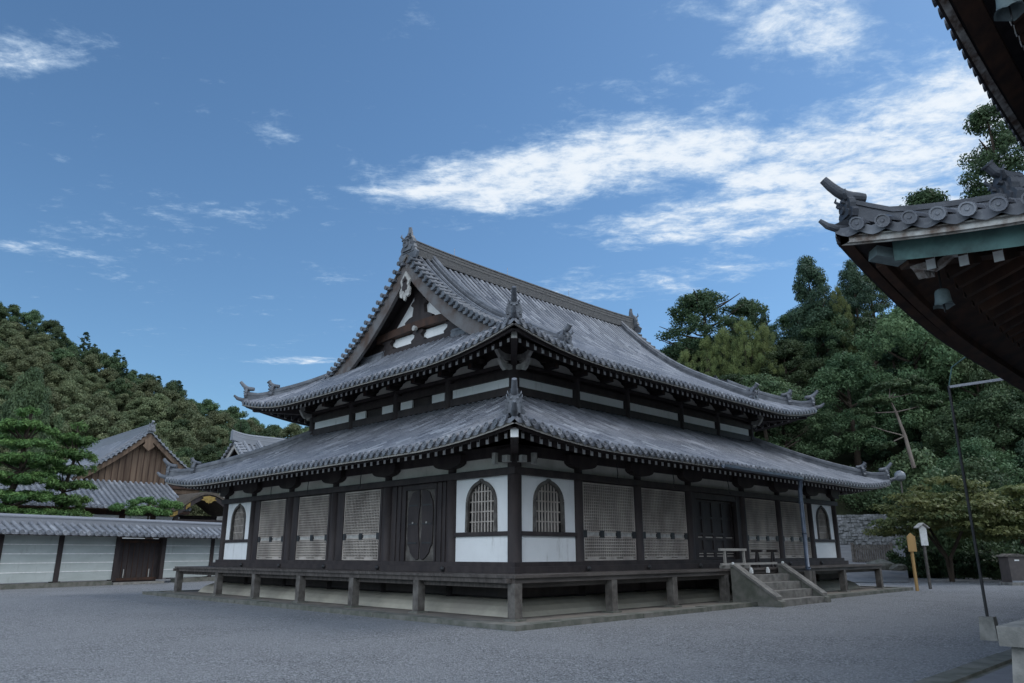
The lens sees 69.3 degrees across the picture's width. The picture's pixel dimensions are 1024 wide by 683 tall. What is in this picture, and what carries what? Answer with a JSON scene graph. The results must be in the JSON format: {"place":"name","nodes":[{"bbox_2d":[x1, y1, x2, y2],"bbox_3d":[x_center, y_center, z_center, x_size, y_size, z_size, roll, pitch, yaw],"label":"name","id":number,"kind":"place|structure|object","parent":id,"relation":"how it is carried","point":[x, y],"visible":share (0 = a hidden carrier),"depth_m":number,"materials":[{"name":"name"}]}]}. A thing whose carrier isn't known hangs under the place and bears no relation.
{"place":"outdoors","nodes":[
{"label":"outdoors","id":0,"kind":"place"},
{"bbox_2d":[217,430,284,519],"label":"tiled roof house","id":1,"kind":"structure","parent":0,"point":[241,443],"depth_m":62.36,"materials":[{"name":"tile"}]},
{"bbox_2d":[0,320,1021,577],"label":"hills","id":2,"kind":"structure","parent":0,"point":[848,460],"depth_m":72.30,"materials":[{"name":"green plant"}]},
{"bbox_2d":[0,323,23,348],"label":"hill tree","id":3,"kind":"object","parent":2,"relation":"on","point":[7,329],"visible":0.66,"depth_m":156.74,"materials":[{"name":"plant"}]},
{"bbox_2d":[1,335,29,368],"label":"hill tree","id":4,"kind":"object","parent":2,"relation":"on","point":[19,342],"visible":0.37,"depth_m":151.26,"materials":[{"name":"plant"}]},
{"bbox_2d":[0,348,33,380],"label":"hill tree","id":5,"kind":"object","parent":2,"relation":"on","point":[10,356],"visible":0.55,"depth_m":144.80,"materials":[{"name":"green plant"}]},
{"bbox_2d":[0,366,64,472],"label":"broadleaf tree","id":6,"kind":"object","parent":2,"relation":"on","point":[29,390],"visible":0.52,"depth_m":50.36,"materials":[{"name":"green plant"}]},
{"bbox_2d":[21,309,46,333],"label":"hill tree","id":7,"kind":"object","parent":2,"relation":"on","point":[34,315],"visible":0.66,"depth_m":173.81,"materials":[{"name":"green plant"}]},
{"bbox_2d":[11,350,59,386],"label":"hill tree","id":8,"kind":"object","parent":2,"relation":"on","point":[41,360],"visible":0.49,"depth_m":145.74,"materials":[{"name":"green plant"}]},
{"bbox_2d":[28,332,55,351],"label":"hill tree","id":9,"kind":"object","parent":2,"relation":"on","point":[44,337],"visible":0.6,"depth_m":162.74,"materials":[{"name":"plant"}]},
{"bbox_2d":[26,412,71,450],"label":"hill tree","id":10,"kind":"object","parent":2,"relation":"on","point":[65,429],"visible":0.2,"depth_m":122.81,"materials":[{"name":"plant"}]},
{"bbox_2d":[36,319,65,340],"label":"hill tree","id":11,"kind":"object","parent":2,"relation":"on","point":[50,326],"visible":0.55,"depth_m":174.56,"materials":[{"name":"green plant"}]},
{"bbox_2d":[43,391,71,422],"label":"hill tree","id":12,"kind":"object","parent":2,"relation":"on","point":[55,399],"visible":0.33,"depth_m":134.08,"materials":[{"name":"plant"}]},
{"bbox_2d":[44,369,83,400],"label":"hill tree","id":13,"kind":"object","parent":2,"relation":"on","point":[58,376],"visible":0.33,"depth_m":145.33,"materials":[{"name":"green plant"}]},
{"bbox_2d":[48,348,83,373],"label":"hill tree","id":14,"kind":"object","parent":2,"relation":"on","point":[58,354],"visible":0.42,"depth_m":156.15,"materials":[{"name":"green plant"}]},
{"bbox_2d":[54,380,86,417],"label":"hill tree","id":15,"kind":"object","parent":2,"relation":"on","point":[68,388],"visible":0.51,"depth_m":139.25,"materials":[{"name":"green plant"}]},
{"bbox_2d":[58,356,88,375],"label":"hill tree","id":16,"kind":"object","parent":2,"relation":"on","point":[69,364],"visible":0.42,"depth_m":155.77,"materials":[{"name":"plant"}]},
{"bbox_2d":[55,369,93,394],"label":"hill tree","id":17,"kind":"object","parent":2,"relation":"on","point":[77,375],"visible":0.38,"depth_m":149.78,"materials":[{"name":"plant"}]},
{"bbox_2d":[59,403,97,433],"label":"hill tree","id":18,"kind":"object","parent":2,"relation":"on","point":[73,411],"visible":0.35,"depth_m":131.85,"materials":[{"name":"green plant"}]},
{"bbox_2d":[64,354,107,383],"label":"hill tree","id":19,"kind":"object","parent":2,"relation":"on","point":[90,360],"visible":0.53,"depth_m":161.04,"materials":[{"name":"green plant"}]},
{"bbox_2d":[78,373,108,394],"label":"hill tree","id":20,"kind":"object","parent":2,"relation":"on","point":[95,379],"visible":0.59,"depth_m":154.42,"materials":[{"name":"plant"}]},
{"bbox_2d":[71,415,120,440],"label":"hill tree","id":21,"kind":"object","parent":2,"relation":"on","point":[96,421],"visible":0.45,"depth_m":127.22,"materials":[{"name":"green plant"}]},
{"bbox_2d":[74,393,121,421],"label":"hill tree","id":22,"kind":"object","parent":2,"relation":"on","point":[98,401],"visible":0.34,"depth_m":139.16,"materials":[{"name":"green plant"}]},
{"bbox_2d":[78,408,120,437],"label":"hill tree","id":23,"kind":"object","parent":2,"relation":"on","point":[104,414],"visible":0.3,"depth_m":131.44,"materials":[{"name":"green plant"}]},
{"bbox_2d":[91,356,127,382],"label":"hill tree","id":24,"kind":"object","parent":2,"relation":"on","point":[111,362],"visible":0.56,"depth_m":164.87,"materials":[{"name":"green plant"}]},
{"bbox_2d":[97,367,128,391],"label":"hill tree","id":25,"kind":"object","parent":2,"relation":"on","point":[111,374],"visible":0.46,"depth_m":160.61,"materials":[{"name":"plant"}]},
{"bbox_2d":[105,377,133,408],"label":"hill tree","id":26,"kind":"object","parent":2,"relation":"on","point":[119,385],"visible":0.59,"depth_m":153.96,"materials":[{"name":"green plant"}]},
{"bbox_2d":[121,396,162,426],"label":"hill tree","id":27,"kind":"object","parent":2,"relation":"on","point":[137,402],"visible":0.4,"depth_m":148.48,"materials":[{"name":"plant"}]},
{"bbox_2d":[132,378,167,397],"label":"hill tree","id":28,"kind":"object","parent":2,"relation":"on","point":[150,385],"visible":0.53,"depth_m":159.14,"materials":[{"name":"green plant"}]},
{"bbox_2d":[137,393,175,433],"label":"hill tree","id":29,"kind":"object","parent":2,"relation":"on","point":[159,400],"visible":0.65,"depth_m":147.35,"materials":[{"name":"green plant"}]},
{"bbox_2d":[161,399,197,433],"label":"hill tree","id":30,"kind":"object","parent":2,"relation":"on","point":[179,405],"visible":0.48,"depth_m":147.14,"materials":[{"name":"green plant"}]},
{"bbox_2d":[161,427,198,452],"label":"hill tree","id":31,"kind":"object","parent":2,"relation":"on","point":[183,436],"visible":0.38,"depth_m":130.67,"materials":[{"name":"green plant"}]},
{"bbox_2d":[173,414,216,449],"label":"hill tree","id":32,"kind":"object","parent":2,"relation":"on","point":[198,423],"visible":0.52,"depth_m":143.30,"materials":[{"name":"green plant"}]},
{"bbox_2d":[188,443,224,463],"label":"hill tree","id":33,"kind":"object","parent":2,"relation":"on","point":[208,452],"visible":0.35,"depth_m":123.95,"materials":[{"name":"green plant"}]},
{"bbox_2d":[206,411,236,440],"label":"hill tree","id":34,"kind":"object","parent":2,"relation":"on","point":[222,417],"visible":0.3,"depth_m":156.73,"materials":[{"name":"plant"}]},
{"bbox_2d":[216,419,255,456],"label":"tree","id":35,"kind":"object","parent":2,"relation":"on","point":[241,426],"visible":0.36,"depth_m":120.37,"materials":[{"name":"green plant"}]},
{"bbox_2d":[278,423,302,438],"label":"hill tree","id":36,"kind":"object","parent":2,"relation":"on","point":[294,428],"visible":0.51,"depth_m":156.84,"materials":[{"name":"plant"}]},
{"bbox_2d":[691,336,724,376],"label":"bamboo clump","id":37,"kind":"object","parent":2,"relation":"on","point":[704,363],"visible":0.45,"depth_m":80.68,"materials":[{"name":"green plant"}]},
{"bbox_2d":[653,288,769,374],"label":"domed tree","id":38,"kind":"object","parent":2,"relation":"on","point":[704,302],"visible":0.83,"depth_m":85.18,"materials":[{"name":"green plant"}]},
{"bbox_2d":[709,327,745,377],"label":"bamboo clump","id":39,"kind":"object","parent":2,"relation":"on","point":[723,344],"visible":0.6,"depth_m":80.14,"materials":[{"name":"green plant"}]},
{"bbox_2d":[725,316,764,375],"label":"bamboo clump","id":40,"kind":"object","parent":2,"relation":"on","point":[738,327],"visible":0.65,"depth_m":79.75,"materials":[{"name":"green plant"}]},
{"bbox_2d":[717,297,789,372],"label":"domed tree","id":41,"kind":"object","parent":2,"relation":"on","point":[753,317],"visible":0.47,"depth_m":85.70,"materials":[{"name":"green plant"}]},
{"bbox_2d":[718,372,795,444],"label":"broadleaf tree","id":42,"kind":"object","parent":2,"relation":"on","point":[736,378],"visible":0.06,"depth_m":70.68,"materials":[{"name":"green plant"}]},
{"bbox_2d":[751,322,784,380],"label":"bamboo clump","id":43,"kind":"object","parent":2,"relation":"on","point":[763,337],"visible":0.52,"depth_m":79.32,"materials":[{"name":"green plant"}]},
{"bbox_2d":[738,338,830,401],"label":"broadleaf tree","id":44,"kind":"object","parent":2,"relation":"on","point":[784,352],"visible":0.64,"depth_m":79.59,"materials":[{"name":"green plant"}]},
{"bbox_2d":[741,373,842,459],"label":"broadleaf tree","id":45,"kind":"object","parent":2,"relation":"on","point":[769,384],"visible":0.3,"depth_m":65.23,"materials":[{"name":"green plant"}]},
{"bbox_2d":[758,311,833,367],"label":"broadleaf tree","id":46,"kind":"object","parent":2,"relation":"on","point":[782,320],"visible":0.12,"depth_m":92.69,"materials":[{"name":"green plant"}]},
{"bbox_2d":[754,382,842,459],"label":"broadleaf tree","id":47,"kind":"object","parent":2,"relation":"on","point":[829,413],"visible":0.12,"depth_m":66.66,"materials":[{"name":"green plant"}]},
{"bbox_2d":[786,255,843,401],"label":"tall evergreen","id":48,"kind":"object","parent":2,"relation":"on","point":[808,269],"visible":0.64,"depth_m":85.44,"materials":[{"name":"green plant"}]},
{"bbox_2d":[787,308,869,408],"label":"broadleaf tree","id":49,"kind":"object","parent":2,"relation":"on","point":[825,324],"visible":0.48,"depth_m":82.17,"materials":[{"name":"green plant"}]},
{"bbox_2d":[829,285,857,353],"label":"bamboo clump","id":50,"kind":"object","parent":2,"relation":"on","point":[839,302],"visible":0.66,"depth_m":82.80,"materials":[{"name":"green plant"}]},
{"bbox_2d":[834,258,885,350],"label":"tall evergreen","id":51,"kind":"object","parent":2,"relation":"on","point":[858,289],"visible":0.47,"depth_m":90.25,"materials":[{"name":"green plant"}]},
{"bbox_2d":[800,350,921,465],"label":"broadleaf tree","id":52,"kind":"object","parent":2,"relation":"on","point":[837,369],"visible":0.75,"depth_m":68.67,"materials":[{"name":"green plant"}]},
{"bbox_2d":[839,465,895,512],"bbox_3d":[30.710,13.854,66.956,8.565,5.508,7.962,15,-22,-43],"label":"shrub","id":53,"kind":"object","parent":2,"relation":"on","point":[865,499],"visible":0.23,"depth_m":63.79,"materials":[{"name":"green plant"}]},
{"bbox_2d":[821,316,914,410],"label":"broadleaf tree","id":54,"kind":"object","parent":2,"relation":"on","point":[870,324],"visible":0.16,"depth_m":82.07,"materials":[{"name":"green plant"}]},
{"bbox_2d":[843,272,892,346],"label":"broadleaf tree","id":55,"kind":"object","parent":2,"relation":"on","point":[882,296],"visible":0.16,"depth_m":96.29,"materials":[{"name":"green plant"}]},
{"bbox_2d":[850,374,942,467],"bbox_3d":[26.256,5.421,50.449,6.064,6.364,3.156,-4,-16,14],"label":"leaning pine","id":56,"kind":"object","parent":2,"relation":"on","point":[899,386],"visible":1,"depth_m":50.45,"materials":[{"name":"green plant"}]},
{"bbox_2d":[860,458,935,514],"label":"shrub","id":57,"kind":"object","parent":2,"relation":"on","point":[878,465],"visible":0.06,"depth_m":65.58,"materials":[{"name":"green plant"}]},
{"bbox_2d":[853,340,945,461],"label":"broadleaf tree","id":58,"kind":"object","parent":2,"relation":"on","point":[885,360],"visible":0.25,"depth_m":70.82,"materials":[{"name":"green plant"}]},
{"bbox_2d":[849,307,994,469],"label":"pale maple","id":59,"kind":"object","parent":2,"relation":"on","point":[899,327],"visible":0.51,"depth_m":68.79,"materials":[{"name":"green plant"}]},
{"bbox_2d":[899,186,958,393],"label":"tall cedar","id":60,"kind":"object","parent":2,"relation":"on","point":[928,195],"visible":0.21,"depth_m":75.59,"materials":[{"name":"green plant"}]},
{"bbox_2d":[878,446,987,560],"bbox_3d":[28.152,11.092,49.629,6.224,8.266,6.378,15,-22,-43],"label":"shrub","id":61,"kind":"object","parent":2,"relation":"on","point":[923,462],"visible":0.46,"depth_m":49.45,"materials":[{"name":"green plant"}]},
{"bbox_2d":[884,334,1023,442],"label":"broadleaf tree","id":62,"kind":"object","parent":2,"relation":"on","point":[940,395],"visible":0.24,"depth_m":68.25,"materials":[{"name":"green plant"}]},
{"bbox_2d":[900,405,1019,492],"bbox_3d":[37.749,15.205,61.585,8.861,19.959,9.346,14,-21,-41],"label":"broadleaf tree","id":63,"kind":"object","parent":2,"relation":"on","point":[931,428],"visible":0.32,"depth_m":62.13,"materials":[{"name":"green plant"}]},
{"bbox_2d":[923,437,1023,552],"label":"broadleaf tree","id":64,"kind":"object","parent":2,"relation":"on","point":[1005,463],"visible":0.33,"depth_m":55.56,"materials":[{"name":"green plant"}]},
{"bbox_2d":[927,352,1023,458],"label":"pale maple","id":65,"kind":"object","parent":2,"relation":"on","point":[971,374],"visible":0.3,"depth_m":65.95,"materials":[{"name":"green plant"}]},
{"bbox_2d":[928,388,1023,544],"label":"broadleaf tree","id":66,"kind":"object","parent":2,"relation":"on","point":[987,407],"visible":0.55,"depth_m":60.47,"materials":[{"name":"green plant"}]},
{"bbox_2d":[938,453,1023,554],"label":"shrub","id":67,"kind":"object","parent":2,"relation":"on","point":[973,469],"visible":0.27,"depth_m":50.43,"materials":[{"name":"green plant"}]},
{"bbox_2d":[956,100,1023,198],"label":"broadleaf tree","id":68,"kind":"object","parent":2,"relation":"on","point":[1003,140],"visible":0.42,"depth_m":73.67,"materials":[{"name":"green plant"}]},
{"bbox_2d":[999,440,1023,551],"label":"broadleaf tree","id":69,"kind":"object","parent":2,"relation":"on","point":[1020,447],"visible":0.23,"depth_m":55.96,"materials":[{"name":"green plant"}]},
{"bbox_2d":[0,576,1023,682],"bbox_3d":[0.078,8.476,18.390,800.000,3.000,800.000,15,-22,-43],"label":"ground","id":70,"kind":"structure","parent":0,"point":[130,633],"depth_m":13.72,"materials":[{"name":"grey gravel"}]},
{"bbox_2d":[0,406,69,515],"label":"garden pine","id":71,"kind":"object","parent":70,"relation":"on","point":[22,460],"visible":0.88,"depth_m":40.37,"materials":[{"name":"green plant"}]},
{"bbox_2d":[33,420,99,581],"bbox_3d":[-25.412,9.030,42.187,3.266,9.320,3.180,0,-16,0],"label":"garden pine","id":72,"kind":"object","parent":70,"relation":"on","point":[77,501],"visible":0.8,"depth_m":42.27,"materials":[{"name":"green plant"}]},
{"bbox_2d":[0,420,199,538],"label":"gabled residence","id":73,"kind":"structure","parent":70,"relation":"on","point":[130,464],"depth_m":53.87,"materials":[{"name":"tile"}]},
{"bbox_2d":[0,513,221,589],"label":"boundary wall","id":74,"kind":"structure","parent":70,"relation":"on","point":[52,550],"depth_m":39.31,"materials":[{"name":"grey paint"}]},
{"bbox_2d":[112,539,160,581],"bbox_3d":[-21.029,12.271,41.607,0.140,2.300,2.680,-8,-18,26],"label":"gate door","id":75,"kind":"structure","parent":74,"relation":"in","point":[138,558],"depth_m":41.63,"materials":[{"name":"brown wood"}]},
{"bbox_2d":[108,496,185,538],"bbox_3d":[-22.306,11.970,44.905,4.337,5.147,2.577,4,-16,-14],"label":"garden pine","id":76,"kind":"object","parent":70,"relation":"on","point":[133,509],"visible":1,"depth_m":45.09,"materials":[{"name":"green plant"}]},
{"bbox_2d":[165,492,223,578],"bbox_3d":[-22.977,13.799,53.006,5.500,5.870,5.020,15,-22,-43],"label":"curved gable porch","id":77,"kind":"object","parent":70,"relation":"on","point":[210,504],"visible":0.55,"depth_m":52.47,"materials":[{"name":"brown wood"}]},
{"bbox_2d":[142,227,912,631],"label":"temple hall","id":78,"kind":"structure","parent":70,"relation":"on","point":[478,447],"depth_m":25.02,"materials":[{"name":"wood"}]},
{"bbox_2d":[229,504,245,539],"bbox_3d":[-11.192,7.429,30.481,0.188,1.500,1.270,15,-22,-43],"label":"cusped window","id":79,"kind":"structure","parent":78,"relation":"in","point":[239,513],"depth_m":30.59,"materials":[{"name":"black wood"}]},
{"bbox_2d":[402,482,437,560],"bbox_3d":[-2.732,5.410,22.198,0.120,2.240,1.550,15,-22,-43],"label":"cusped door","id":80,"kind":"structure","parent":78,"relation":"in","point":[420,501],"depth_m":22.18,"materials":[{"name":"black wood"}]},
{"bbox_2d":[465,479,497,531],"bbox_3d":[-0.801,4.538,20.434,0.188,1.500,1.270,15,-22,-43],"label":"cusped window","id":81,"kind":"structure","parent":78,"relation":"in","point":[481,499],"depth_m":20.50,"materials":[{"name":"black wood"}]},
{"bbox_2d":[533,479,564,531],"bbox_3d":[0.969,4.540,20.454,1.270,1.500,0.188,15,-22,-43],"label":"cusped window","id":82,"kind":"structure","parent":78,"relation":"in","point":[548,499],"depth_m":20.52,"materials":[{"name":"black wood"}]},
{"bbox_2d":[696,499,705,558],"bbox_3d":[6.449,6.520,25.778,0.678,2.035,0.080,15,-22,-43],"label":"panel door","id":83,"kind":"structure","parent":78,"relation":"in","point":[699,512],"depth_m":25.88,"materials":[{"name":"brown wood"}]},
{"bbox_2d":[702,500,715,558],"bbox_3d":[6.937,6.652,26.245,0.678,2.035,0.080,15,-22,-43],"label":"panel door","id":84,"kind":"structure","parent":78,"relation":"in","point":[710,552],"depth_m":26.25,"materials":[{"name":"brown wood"}]},
{"bbox_2d":[712,501,724,558],"bbox_3d":[7.425,6.784,26.711,0.678,2.035,0.080,15,-22,-43],"label":"panel door","id":85,"kind":"structure","parent":78,"relation":"in","point":[716,505],"depth_m":26.74,"materials":[{"name":"brown wood"}]},
{"bbox_2d":[722,501,735,558],"bbox_3d":[7.912,6.916,27.177,0.678,2.035,0.080,15,-22,-43],"label":"panel door","id":86,"kind":"structure","parent":78,"relation":"in","point":[726,506],"depth_m":27.19,"materials":[{"name":"brown wood"}]},
{"bbox_2d":[718,548,776,567],"bbox_3d":[8.201,7.482,25.611,3.900,0.635,0.400,15,-22,-43],"label":"wooden barrier","id":87,"kind":"object","parent":78,"relation":"on","point":[725,564],"visible":0.87,"depth_m":25.11,"materials":[{"name":"grey wood"}]},
{"bbox_2d":[816,506,830,538],"bbox_3d":[13.569,7.955,32.503,1.270,1.500,0.188,15,-22,-43],"label":"cusped window","id":88,"kind":"structure","parent":78,"relation":"in","point":[821,513],"depth_m":32.61,"materials":[{"name":"black wood"}]},
{"bbox_2d":[730,561,830,607],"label":"stone steps","id":89,"kind":"structure","parent":70,"relation":"on","point":[790,586],"depth_m":23.78,"materials":[{"name":"stone"}]},
{"bbox_2d":[906,533,918,590],"bbox_3d":[17.472,9.629,32.237,0.420,2.519,0.117,4,-16,-14],"label":"wooden signpost","id":90,"kind":"object","parent":70,"relation":"on","point":[911,543],"visible":0.84,"depth_m":32.32,"materials":[{"name":"yellow wood"}]},
{"bbox_2d":[819,0,1023,391],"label":"neighbouring hall","id":91,"kind":"structure","parent":70,"relation":"on","point":[971,250],"depth_m":9.53,"materials":[{"name":"tile"}]},
{"bbox_2d":[933,271,954,312],"bbox_3d":[5.363,-0.630,9.252,0.248,0.560,0.248,15,-22,-43],"label":"wind bell","id":92,"kind":"object","parent":91,"relation":"hanging from","point":[943,299],"visible":0.98,"depth_m":9.19,"materials":[{"name":"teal metal"}]},
{"bbox_2d":[994,0,1023,20],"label":"wind bell","id":93,"kind":"object","parent":91,"relation":"hanging from","point":[1009,10],"visible":1,"depth_m":10.34,"materials":[{"name":"teal metal"}]},
{"bbox_2d":[913,523,931,588],"bbox_3d":[19.000,9.877,34.033,0.620,3.021,0.300,4,-16,-14],"label":"wooden signpost","id":94,"kind":"object","parent":70,"relation":"on","point":[923,535],"visible":0.92,"depth_m":34.14,"materials":[{"name":"white paint"}]},
{"bbox_2d":[861,475,1023,581],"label":"maple tree","id":95,"kind":"object","parent":70,"relation":"on","point":[942,511],"visible":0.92,"depth_m":41.24,"materials":[{"name":"green plant"}]},
{"bbox_2d":[885,549,1023,579],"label":"clipped hedge","id":96,"kind":"object","parent":70,"relation":"on","point":[964,567],"visible":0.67,"depth_m":46.62,"materials":[{"name":"green plant"}]},
{"bbox_2d":[913,649,1011,682],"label":"edging stone","id":97,"kind":"object","parent":70,"relation":"on","point":[971,669],"visible":0.74,"depth_m":10.23,"materials":[{"name":"stone"}]},
{"bbox_2d":[947,357,1003,640],"bbox_3d":[9.684,2.844,14.147,2.059,5.563,1.103,-7,-17,24],"label":"lightning conductor","id":98,"kind":"object","parent":70,"relation":"on","point":[988,624],"visible":0.78,"depth_m":14.54,"materials":[{"name":"black metal"}]},
{"bbox_2d":[944,483,1023,545],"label":"maple tree","id":99,"kind":"object","parent":70,"relation":"on","point":[1016,491],"visible":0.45,"depth_m":41.88,"materials":[{"name":"green plant"}]},
{"bbox_2d":[995,554,1023,584],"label":"litter bin","id":100,"kind":"object","parent":70,"relation":"on","point":[1011,568],"visible":0.94,"depth_m":37.50,"materials":[{"name":"brown paint"}]},
{"bbox_2d":[996,619,1023,682],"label":"stone pedestal","id":101,"kind":"object","parent":70,"relation":"on","point":[1011,634],"visible":1,"depth_m":6.09,"materials":[{"name":"stone"}]},
{"bbox_2d":[0,0,1023,437],"label":"sky","id":102,"kind":"structure","parent":0,"point":[220,194],"materials":[{"name":"blue"}]},
{"bbox_2d":[840,544,908,581],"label":"road","id":103,"kind":"structure","parent":0,"point":[891,575],"depth_m":46.71,"materials":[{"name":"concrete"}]},
{"bbox_2d":[850,542,892,561],"bbox_3d":[25.357,14.999,52.120,2.781,1.680,0.222,-3,-16,11],"label":"picket fence","id":104,"kind":"object","parent":103,"relation":"on","point":[854,551],"visible":0.61,"depth_m":52.15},
{"bbox_2d":[837,514,906,547],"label":"stone retaining wall","id":105,"kind":"structure","parent":103,"relation":"on","point":[851,528],"depth_m":60.09,"materials":[{"name":"grey stone"}]},
{"bbox_2d":[959,662,1012,682],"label":"pavement","id":106,"kind":"structure","parent":0,"point":[1002,674],"depth_m":9.87,"materials":[{"name":"stone"}]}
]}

